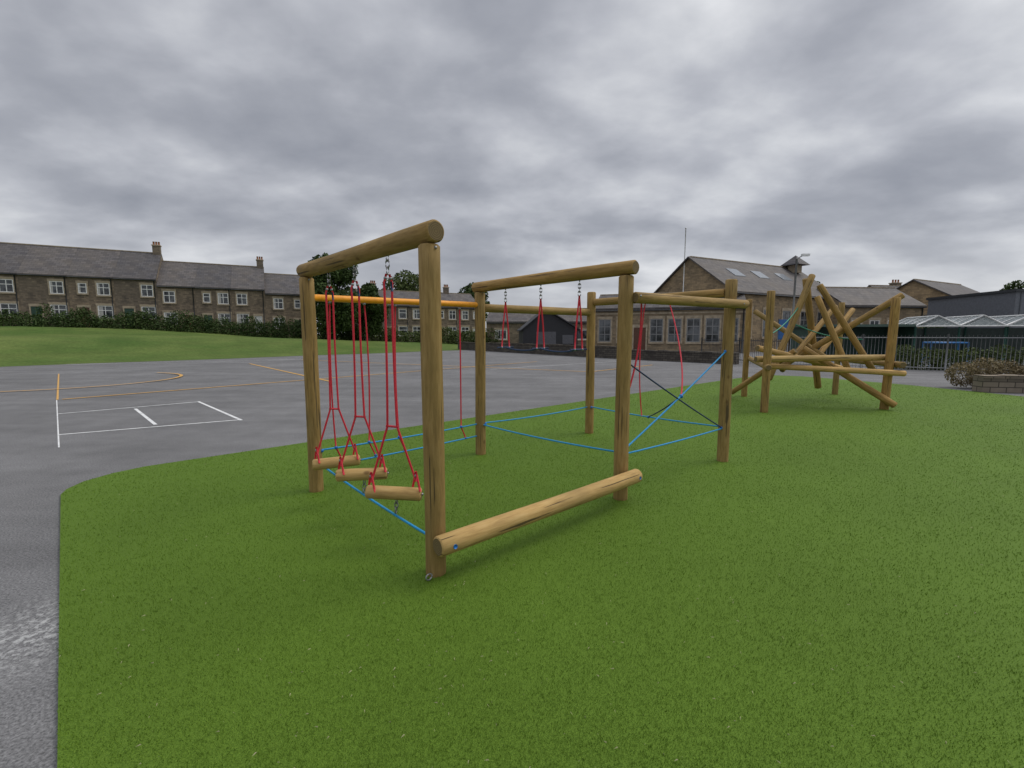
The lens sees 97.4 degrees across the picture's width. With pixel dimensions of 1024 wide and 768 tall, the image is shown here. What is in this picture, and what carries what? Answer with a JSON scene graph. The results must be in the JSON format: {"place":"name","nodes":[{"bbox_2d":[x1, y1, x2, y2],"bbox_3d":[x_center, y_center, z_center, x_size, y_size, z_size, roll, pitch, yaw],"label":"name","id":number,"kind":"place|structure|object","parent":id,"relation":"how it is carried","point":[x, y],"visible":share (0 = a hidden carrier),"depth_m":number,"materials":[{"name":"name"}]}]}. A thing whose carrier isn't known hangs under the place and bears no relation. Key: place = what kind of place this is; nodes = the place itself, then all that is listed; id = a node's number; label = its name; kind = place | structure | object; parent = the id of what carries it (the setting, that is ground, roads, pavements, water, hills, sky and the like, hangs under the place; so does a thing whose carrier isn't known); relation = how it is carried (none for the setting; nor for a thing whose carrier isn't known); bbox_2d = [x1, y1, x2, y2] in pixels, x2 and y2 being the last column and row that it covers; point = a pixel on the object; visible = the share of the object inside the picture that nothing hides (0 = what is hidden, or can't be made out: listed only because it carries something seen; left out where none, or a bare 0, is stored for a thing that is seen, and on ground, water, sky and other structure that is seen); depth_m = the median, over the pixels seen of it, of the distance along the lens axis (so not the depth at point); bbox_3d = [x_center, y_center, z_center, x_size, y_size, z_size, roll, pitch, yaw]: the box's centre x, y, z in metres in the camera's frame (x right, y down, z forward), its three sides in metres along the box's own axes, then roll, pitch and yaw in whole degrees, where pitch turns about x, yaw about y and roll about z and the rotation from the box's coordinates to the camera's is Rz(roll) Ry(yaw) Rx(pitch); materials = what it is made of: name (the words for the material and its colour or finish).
{"place":"outdoors","nodes":[
{"label":"outdoors","id":0,"kind":"place"},
{"bbox_2d":[0,326,459,366],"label":"grass field","id":1,"kind":"structure","parent":0,"point":[24,346],"depth_m":35.16,"materials":[{"name":"plant"}]},
{"bbox_2d":[0,274,21,325],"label":"walls","id":2,"kind":"structure","parent":1,"relation":"on","point":[7,297],"depth_m":48.95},
{"bbox_2d":[0,280,16,315],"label":"window glass","id":3,"kind":"object","parent":2,"relation":"attached to","point":[3,286],"visible":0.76,"depth_m":48.76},
{"bbox_2d":[0,279,17,313],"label":"window frames","id":4,"kind":"structure","parent":2,"relation":"in","point":[7,291],"depth_m":48.73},
{"bbox_2d":[0,273,18,313],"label":"gutter","id":5,"kind":"object","parent":2,"relation":"attached to","point":[15,289],"visible":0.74,"depth_m":48.93,"materials":[{"name":"metal"}]},
{"bbox_2d":[0,276,19,318],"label":"stone surrounds","id":6,"kind":"object","parent":2,"relation":"attached to","point":[14,292],"visible":0.74,"depth_m":48.77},
{"bbox_2d":[0,243,31,273],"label":"roof","id":7,"kind":"structure","parent":2,"relation":"on","point":[12,256],"depth_m":50.23,"materials":[{"name":"stone"}]},
{"bbox_2d":[18,275,70,326],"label":"walls","id":8,"kind":"structure","parent":1,"relation":"on","point":[33,289],"depth_m":49.80,"materials":[{"name":"stone"}]},
{"bbox_2d":[31,306,42,323],"bbox_3d":[-52.762,-7.535,50.028,0.900,2.150,0.080,-3,7,-27],"label":"door","id":9,"kind":"structure","parent":8,"relation":"attached to","point":[33,310],"depth_m":49.86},
{"bbox_2d":[17,274,67,312],"bbox_3d":[-51.980,-9.279,50.080,3.982,5.605,0.270,-3,7,-27],"label":"gutter","id":10,"kind":"object","parent":8,"relation":"attached to","point":[56,276],"visible":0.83,"depth_m":50.63,"materials":[{"name":"metal"}]},
{"bbox_2d":[16,245,77,275],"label":"roof","id":11,"kind":"structure","parent":8,"relation":"on","point":[47,260],"depth_m":51.29,"materials":[{"name":"stone"}]},
{"bbox_2d":[28,278,68,316],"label":"stone surrounds","id":12,"kind":"object","parent":8,"relation":"attached to","point":[53,303],"visible":0.66,"depth_m":50.34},
{"bbox_2d":[49,281,66,316],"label":"window frames","id":13,"kind":"structure","parent":8,"relation":"in","point":[57,293],"depth_m":50.56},
{"bbox_2d":[52,282,65,315],"bbox_3d":[-51.127,-9.518,50.684,1.350,4.050,0.062,-3,7,-27],"label":"window glass","id":14,"kind":"object","parent":8,"relation":"attached to","point":[59,288],"visible":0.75,"depth_m":50.65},
{"bbox_2d":[67,277,117,324],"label":"walls","id":15,"kind":"structure","parent":1,"relation":"on","point":[91,298],"depth_m":51.83,"materials":[{"name":"stone"}]},
{"bbox_2d":[66,276,114,317],"bbox_3d":[-48.411,-9.481,51.938,3.983,5.605,0.270,-3,7,-27],"label":"gutter","id":16,"kind":"object","parent":15,"relation":"attached to","point":[101,278],"visible":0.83,"depth_m":52.51,"materials":[{"name":"metal"}]},
{"bbox_2d":[66,248,120,277],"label":"roof","id":17,"kind":"structure","parent":15,"relation":"on","point":[94,263],"depth_m":53.15,"materials":[{"name":"stone"}]},
{"bbox_2d":[77,283,112,317],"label":"window frames","id":18,"kind":"structure","parent":15,"relation":"in","point":[103,287],"depth_m":52.34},
{"bbox_2d":[75,280,114,321],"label":"stone surrounds","id":19,"kind":"object","parent":15,"relation":"attached to","point":[97,304],"visible":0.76,"depth_m":52.06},
{"bbox_2d":[80,284,112,317],"bbox_3d":[-48.245,-9.681,52.184,2.900,4.050,0.062,-3,7,-27],"label":"window glass","id":20,"kind":"object","parent":15,"relation":"in","point":[106,292],"visible":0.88,"depth_m":52.48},
{"bbox_2d":[79,284,103,316],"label":"curtains","id":21,"kind":"object","parent":20,"relation":"attached to","point":[101,314],"visible":0.88,"depth_m":52.39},
{"bbox_2d":[113,255,162,328],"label":"walls","id":22,"kind":"structure","parent":1,"relation":"on","point":[127,292],"depth_m":53.58,"materials":[{"name":"stone"}]},
{"bbox_2d":[113,278,156,318],"bbox_3d":[-44.841,-9.683,53.797,3.983,5.605,0.270,-3,7,-27],"label":"gutter","id":23,"kind":"object","parent":22,"relation":"attached to","point":[153,286],"visible":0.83,"depth_m":54.36,"materials":[{"name":"metal"}]},
{"bbox_2d":[113,251,162,279],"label":"roof","id":24,"kind":"structure","parent":22,"relation":"on","point":[137,265],"depth_m":55.00,"materials":[{"name":"stone"}]},
{"bbox_2d":[152,245,160,254],"bbox_3d":[-45.518,-16.895,57.696,0.800,1.500,0.700,-3,7,-27],"label":"chimney stack","id":25,"kind":"object","parent":24,"relation":"on","point":[156,250],"visible":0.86,"depth_m":57.38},
{"bbox_2d":[122,282,157,319],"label":"stone surrounds","id":26,"kind":"object","parent":22,"relation":"attached to","point":[141,305],"visible":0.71,"depth_m":54.06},
{"bbox_2d":[141,285,155,318],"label":"window frames","id":27,"kind":"structure","parent":22,"relation":"in","point":[147,295],"depth_m":54.26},
{"bbox_2d":[142,285,154,316],"bbox_3d":[-43.989,-9.923,54.400,1.350,4.050,0.062,-3,7,-27],"label":"window glass","id":28,"kind":"object","parent":22,"relation":"in","point":[144,292],"visible":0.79,"depth_m":54.33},
{"bbox_2d":[157,287,196,327],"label":"walls","id":29,"kind":"structure","parent":1,"relation":"on","point":[184,297],"depth_m":55.86,"materials":[{"name":"stone"}]},
{"bbox_2d":[164,292,175,322],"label":"window glass","id":30,"kind":"object","parent":29,"relation":"attached to","point":[166,298],"visible":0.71,"depth_m":55.35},
{"bbox_2d":[163,291,177,323],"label":"window frames","id":31,"kind":"structure","parent":29,"relation":"in","point":[169,299],"depth_m":55.26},
{"bbox_2d":[157,286,194,315],"bbox_3d":[-41.359,-9.210,55.683,3.787,5.555,0.270,-3,7,-27],"label":"gutter","id":32,"kind":"object","parent":29,"relation":"attached to","point":[184,287],"visible":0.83,"depth_m":56.03,"materials":[{"name":"metal"}]},
{"bbox_2d":[156,261,197,287],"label":"roof","id":33,"kind":"structure","parent":29,"relation":"on","point":[176,274],"depth_m":56.91,"materials":[{"name":"stone"}]},
{"bbox_2d":[161,289,193,318],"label":"stone surrounds","id":34,"kind":"object","parent":29,"relation":"attached to","point":[163,311],"visible":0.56,"depth_m":55.27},
{"bbox_2d":[195,288,232,330],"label":"walls","id":35,"kind":"structure","parent":1,"relation":"on","point":[213,307],"depth_m":57.34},
{"bbox_2d":[195,263,231,288],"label":"roof","id":36,"kind":"structure","parent":35,"relation":"on","point":[212,276],"depth_m":58.66,"materials":[{"name":"stone"}]},
{"bbox_2d":[203,293,228,319],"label":"window frames","id":37,"kind":"structure","parent":35,"relation":"in","point":[218,300],"depth_m":57.74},
{"bbox_2d":[201,291,231,327],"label":"stone surrounds","id":38,"kind":"object","parent":35,"relation":"attached to","point":[217,312],"visible":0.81,"depth_m":57.51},
{"bbox_2d":[204,294,229,323],"bbox_3d":[-37.801,-9.627,57.692,2.811,4.050,0.062,-3,7,-27],"label":"window glass","id":39,"kind":"object","parent":35,"relation":"in","point":[206,299],"visible":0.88,"depth_m":57.95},
{"bbox_2d":[231,283,266,334],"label":"walls","id":40,"kind":"structure","parent":1,"relation":"on","point":[255,302],"depth_m":59.41,"materials":[{"name":"stone"}]},
{"bbox_2d":[237,294,248,323],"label":"window glass","id":41,"kind":"object","parent":40,"relation":"attached to","point":[242,300],"visible":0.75,"depth_m":58.91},
{"bbox_2d":[231,265,264,290],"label":"roof","id":42,"kind":"structure","parent":40,"relation":"on","point":[247,278],"depth_m":60.40,"materials":[{"name":"stone"}]},
{"bbox_2d":[235,291,263,327],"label":"stone surrounds","id":43,"kind":"object","parent":40,"relation":"attached to","point":[236,313],"visible":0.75,"depth_m":58.94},
{"bbox_2d":[308,252,363,339],"bbox_3d":[-22.687,-10.761,56.331,8.493,11.015,7.116,4,7,31],"label":"broadleaf tree","id":44,"kind":"object","parent":1,"relation":"on","point":[343,277],"visible":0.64,"depth_m":54.96,"materials":[{"name":"green plant"}]},
{"bbox_2d":[354,282,389,340],"bbox_3d":[-19.048,-9.421,58.989,6.194,8.174,6.145,0,6,0],"label":"broadleaf tree","id":45,"kind":"object","parent":1,"relation":"on","point":[374,315],"visible":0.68,"depth_m":58.85,"materials":[{"name":"green plant"}]},
{"bbox_2d":[383,307,409,341],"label":"walls","id":46,"kind":"structure","parent":1,"relation":"on","point":[398,322],"depth_m":68.37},
{"bbox_2d":[378,290,408,305],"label":"roof","id":47,"kind":"structure","parent":46,"relation":"on","point":[397,294],"depth_m":70.44,"materials":[{"name":"stone"}]},
{"bbox_2d":[387,307,407,336],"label":"stone surrounds","id":48,"kind":"object","parent":46,"relation":"attached to","point":[400,318],"visible":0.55,"depth_m":68.51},
{"bbox_2d":[399,310,406,334],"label":"window glass","id":49,"kind":"object","parent":46,"relation":"in","point":[403,314],"visible":0.68,"depth_m":68.76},
{"bbox_2d":[381,270,418,290],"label":"broadleaf tree","id":50,"kind":"object","parent":1,"relation":"on","point":[405,284],"visible":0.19,"depth_m":83.20,"materials":[{"name":"green plant"}]},
{"bbox_2d":[343,326,500,343],"bbox_3d":[-11.600,-6.310,62.653,24.212,3.542,4.205,0,6,0],"label":"shrub belt","id":51,"kind":"object","parent":1,"relation":"on","point":[451,337],"visible":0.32,"depth_m":62.06,"materials":[{"name":"green plant"}]},
{"bbox_2d":[441,307,457,335],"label":"walls","id":52,"kind":"structure","parent":1,"relation":"on","point":[446,322],"depth_m":72.08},
{"bbox_2d":[441,311,455,332],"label":"window glass","id":53,"kind":"object","parent":52,"relation":"in","point":[450,312],"visible":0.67,"depth_m":72.40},
{"bbox_2d":[441,309,456,333],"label":"stone surrounds","id":54,"kind":"object","parent":52,"relation":"attached to","point":[448,317],"visible":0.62,"depth_m":72.15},
{"bbox_2d":[441,293,457,307],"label":"roof","id":55,"kind":"structure","parent":52,"relation":"on","point":[446,297],"depth_m":74.20,"materials":[{"name":"stone"}]},
{"bbox_2d":[458,282,489,320],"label":"broadleaf tree","id":56,"kind":"object","parent":1,"relation":"on","point":[467,289],"visible":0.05,"depth_m":89.21,"materials":[{"name":"green plant"}]},
{"bbox_2d":[0,350,1023,767],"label":"playground tarmac","id":57,"kind":"structure","parent":0,"point":[40,472],"depth_m":9.00,"materials":[{"name":"asphalt"}]},
{"bbox_2d":[56,400,59,446],"bbox_3d":[-8.860,0.651,8.772,6.689,0.001,0.018,6,9,44],"label":"court marking line","id":58,"kind":"object","parent":57,"relation":"on","point":[57,425],"visible":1,"depth_m":7.90,"materials":[{"name":"paint"}]},
{"bbox_2d":[0,372,182,391],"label":"court marking line","id":59,"kind":"object","parent":57,"relation":"on","point":[107,385],"visible":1,"depth_m":14.53,"materials":[{"name":"paint"}]},
{"bbox_2d":[58,359,613,434],"bbox_3d":[-8.194,-1.050,24.369,26.019,0.003,24.399,6,8,42],"label":"white court marking","id":60,"kind":"object","parent":57,"relation":"on","point":[146,417],"visible":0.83,"depth_m":8.91,"materials":[{"name":"paint"}]},
{"bbox_2d":[68,360,647,398],"bbox_3d":[-5.549,-1.018,24.008,22.679,0.002,16.792,-4,7,-30],"label":"orange court marking","id":61,"kind":"object","parent":57,"relation":"on","point":[319,378],"visible":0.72,"depth_m":18.20,"materials":[{"name":"paint"}]},
{"bbox_2d":[458,343,616,358],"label":"courses","id":62,"kind":"object","parent":57,"relation":"on","point":[606,352],"visible":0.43,"depth_m":36.39,"materials":[{"name":"stone"}]},
{"bbox_2d":[458,342,616,347],"bbox_3d":[0.666,-3.585,40.209,0.460,0.116,23.420,-4,7,-33],"label":"coping","id":63,"kind":"object","parent":62,"relation":"on","point":[545,344],"visible":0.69,"depth_m":36.40,"materials":[{"name":"stone"}]},
{"bbox_2d":[56,375,1023,767],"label":"artificial turf","id":64,"kind":"structure","parent":57,"relation":"on","point":[806,575],"depth_m":2.70,"materials":[{"name":"plastic"}]},
{"bbox_2d":[296,219,749,580],"bbox_3d":[0.331,-0.017,5.026,4.594,2.446,2.539,-5,8,-41],"label":"rope climbing frame","id":65,"kind":"object","parent":64,"relation":"on","point":[441,544],"visible":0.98,"depth_m":4.15,"materials":[{"name":"brown wood"}]},
{"bbox_2d":[732,274,906,412],"bbox_3d":[6.950,-0.978,10.479,3.812,3.079,3.180,0,6,0],"label":"log climbing frame","id":66,"kind":"object","parent":64,"relation":"on","point":[805,351],"visible":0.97,"depth_m":9.85,"materials":[{"name":"brown wood"}]},
{"bbox_2d":[595,292,745,352],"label":"stone school wing","id":67,"kind":"structure","parent":57,"relation":"on","point":[694,324],"depth_m":41.62,"materials":[{"name":"stone"}]},
{"bbox_2d":[633,328,645,349],"bbox_3d":[12.121,-4.203,42.756,1.100,2.300,0.080,2,7,21],"label":"door","id":68,"kind":"structure","parent":67,"relation":"in","point":[636,330],"depth_m":42.72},
{"bbox_2d":[599,319,737,340],"bbox_3d":[14.230,-4.988,41.881,12.250,2.150,0.062,2,7,21],"label":"window glass","id":69,"kind":"structure","parent":67,"relation":"in","point":[690,321],"depth_m":41.43,"materials":[{"name":"glass"}]},
{"bbox_2d":[599,318,738,341],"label":"window frames","id":70,"kind":"structure","parent":67,"relation":"in","point":[656,326],"depth_m":41.37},
{"bbox_2d":[631,351,738,364],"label":"courses","id":71,"kind":"object","parent":57,"relation":"on","point":[686,357],"visible":0.64,"depth_m":26.82,"materials":[{"name":"stone"}]},
{"bbox_2d":[632,349,739,353],"bbox_3d":[9.850,-1.990,27.428,0.460,0.113,7.566,-5,8,-41],"label":"coping","id":72,"kind":"object","parent":71,"relation":"on","point":[710,352],"visible":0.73,"depth_m":26.52,"materials":[{"name":"stone"}]},
{"bbox_2d":[701,337,790,362],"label":"metal railings","id":73,"kind":"object","parent":57,"relation":"on","point":[753,340],"visible":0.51,"depth_m":26.25,"materials":[{"name":"metal"}]},
{"bbox_2d":[776,319,789,351],"bbox_3d":[17.600,-2.909,29.257,0.760,2.650,0.060,0,6,0],"label":"blue banner","id":74,"kind":"object","parent":57,"relation":"on","point":[781,322],"visible":0.36,"depth_m":29.20,"materials":[{"name":"fabric"}]},
{"bbox_2d":[790,254,809,345],"bbox_3d":[19.494,-5.237,30.535,0.812,7.000,0.285,0,6,0],"label":"lamp post","id":75,"kind":"object","parent":57,"relation":"on","point":[795,278],"visible":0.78,"depth_m":30.40,"materials":[{"name":"metal"}]},
{"bbox_2d":[790,324,921,360],"bbox_3d":[21.799,-2.687,29.058,6.400,2.250,3.000,1,6,11],"label":"timber shelter","id":76,"kind":"object","parent":57,"relation":"on","point":[876,330],"visible":0.27,"depth_m":29.79,"materials":[{"name":"wood"}]},
{"bbox_2d":[817,287,926,327],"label":"stone school annexe","id":77,"kind":"structure","parent":57,"relation":"on","point":[862,300],"depth_m":46.34,"materials":[{"name":"brown stone"}]},
{"bbox_2d":[788,334,1023,373],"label":"metal railings","id":78,"kind":"object","parent":57,"relation":"on","point":[920,337],"visible":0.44,"depth_m":19.89,"materials":[{"name":"metal"}]},
{"bbox_2d":[920,342,969,365],"bbox_3d":[21.620,-1.476,22.514,1.480,1.260,0.980,3,7,23],"label":"blue play frame","id":79,"kind":"object","parent":57,"relation":"on","point":[958,343],"visible":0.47,"depth_m":22.14,"materials":[{"name":"paint"}]},
{"bbox_2d":[894,344,1023,371],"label":"garden shrubs","id":80,"kind":"object","parent":57,"relation":"on","point":[939,359],"visible":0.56,"depth_m":20.45,"materials":[{"name":"green plant"}]},
{"bbox_2d":[899,315,1023,359],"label":"glass canopy","id":81,"kind":"object","parent":57,"relation":"on","point":[1006,321],"visible":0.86,"depth_m":28.47,"materials":[{"name":"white glass"}]},
{"bbox_2d":[926,289,1023,327],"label":"grey modern block","id":82,"kind":"structure","parent":57,"relation":"on","point":[1002,302],"depth_m":35.25,"materials":[{"name":"metal"}]},
{"bbox_2d":[944,357,1023,387],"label":"planter shrubs","id":83,"kind":"object","parent":57,"relation":"on","point":[995,367],"visible":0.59,"depth_m":13.39,"materials":[{"name":"plant"}]},
{"bbox_2d":[972,377,1023,392],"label":"courses","id":84,"kind":"object","parent":57,"relation":"on","point":[991,385],"visible":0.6,"depth_m":12.51,"materials":[{"name":"stone"}]},
{"bbox_2d":[973,374,1023,378],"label":"coping","id":85,"kind":"object","parent":84,"relation":"on","point":[1007,376],"visible":1,"depth_m":12.46,"materials":[{"name":"stone"}]},
{"bbox_2d":[0,0,1023,333],"label":"sky","id":86,"kind":"structure","parent":0,"point":[880,142],"materials":[{"name":"grey"}]},
{"bbox_2d":[517,314,580,344],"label":"black shed","id":87,"kind":"structure","parent":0,"point":[558,329],"depth_m":40.87,"materials":[{"name":"wood"}]},
{"bbox_2d":[536,332,572,343],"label":"doors","id":88,"kind":"structure","parent":87,"relation":"in","point":[549,337],"depth_m":40.92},
{"label":"ground","id":89,"kind":"structure","parent":0,"visible":0},
{"bbox_2d":[0,302,358,340],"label":"hedge","id":90,"kind":"object","parent":89,"relation":"on","point":[70,320],"visible":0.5,"depth_m":51.93,"materials":[{"name":"green plant"}]},
{"bbox_2d":[265,295,300,336],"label":"walls","id":91,"kind":"structure","parent":89,"relation":"on","point":[289,311],"depth_m":61.22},
{"bbox_2d":[264,274,299,294],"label":"roof","id":92,"kind":"structure","parent":91,"relation":"on","point":[281,284],"depth_m":62.39,"materials":[{"name":"stone"}]},
{"bbox_2d":[272,296,300,335],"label":"stone surrounds","id":93,"kind":"object","parent":91,"relation":"attached to","point":[273,317],"visible":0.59,"depth_m":61.02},
{"bbox_2d":[275,299,299,325],"bbox_3d":[-30.680,-9.584,61.448,3.393,4.050,0.062,-3,7,-27],"label":"window glass","id":94,"kind":"object","parent":91,"relation":"attached to","point":[297,303],"visible":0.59,"depth_m":61.11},
{"bbox_2d":[409,306,419,341],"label":"walls","id":95,"kind":"structure","parent":89,"relation":"on","point":[413,322],"depth_m":69.45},
{"bbox_2d":[402,291,418,306],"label":"roof","id":96,"kind":"structure","parent":95,"relation":"on","point":[410,295],"depth_m":71.91,"materials":[{"name":"stone"}]},
{"bbox_2d":[413,310,419,334],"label":"window glass","id":97,"kind":"object","parent":95,"relation":"attached to","point":[417,329],"visible":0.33,"depth_m":69.81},
{"bbox_2d":[458,309,474,341],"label":"walls","id":98,"kind":"structure","parent":89,"relation":"on","point":[471,322],"depth_m":73.79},
{"bbox_2d":[449,293,474,307],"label":"roof","id":99,"kind":"structure","parent":98,"relation":"on","point":[463,297],"depth_m":75.81,"materials":[{"name":"stone"}]},
{"bbox_2d":[461,309,474,330],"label":"stone surrounds","id":100,"kind":"object","parent":98,"relation":"attached to","point":[468,318],"visible":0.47,"depth_m":73.55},
{"bbox_2d":[486,308,586,344],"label":"stone outbuilding","id":101,"kind":"structure","parent":89,"relation":"on","point":[516,321],"depth_m":61.36,"materials":[{"name":"stone"}]},
{"bbox_2d":[499,330,586,338],"bbox_3d":[3.978,-6.699,61.053,12.600,1.300,0.062,0,6,5],"label":"window glass","id":102,"kind":"structure","parent":101,"relation":"in","point":[500,331],"depth_m":60.66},
{"bbox_2d":[654,256,835,351],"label":"stone school hall","id":103,"kind":"structure","parent":89,"relation":"on","point":[756,282],"depth_m":45.19,"materials":[{"name":"brown stone"}]},
{"bbox_2d":[683,227,686,291],"bbox_3d":[17.600,-12.166,45.953,0.166,7.440,0.166,-3,7,-22],"label":"flagpole","id":104,"kind":"object","parent":103,"relation":"attached to","point":[684,258],"visible":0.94,"depth_m":45.83,"materials":[{"name":"white metal"}]},
{"bbox_2d":[763,311,821,335],"bbox_3d":[27.398,-6.018,45.105,13.300,2.600,0.062,-3,7,-27],"label":"window glass","id":105,"kind":"structure","parent":103,"relation":"in","point":[803,318],"depth_m":46.17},
{"bbox_2d":[781,255,809,272],"bbox_3d":[32.600,-13.790,51.812,2.200,2.000,2.200,-3,7,-27],"label":"roof ventilator","id":106,"kind":"object","parent":103,"relation":"on","point":[790,264],"visible":0.75,"depth_m":51.47,"materials":[{"name":"metal"}]},
{"bbox_2d":[897,281,948,312],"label":"walls","id":107,"kind":"structure","parent":89,"relation":"on","point":[917,291],"depth_m":50.25,"materials":[{"name":"brown stone"}]},
{"bbox_2d":[896,279,979,295],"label":"roof","id":108,"kind":"structure","parent":107,"relation":"on","point":[950,289],"depth_m":51.31,"materials":[{"name":"stone"}]},
{"bbox_2d":[999,280,1023,290],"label":"broadleaf tree","id":109,"kind":"object","parent":89,"relation":"on","point":[1014,285],"visible":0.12,"depth_m":53.16,"materials":[{"name":"green plant"}]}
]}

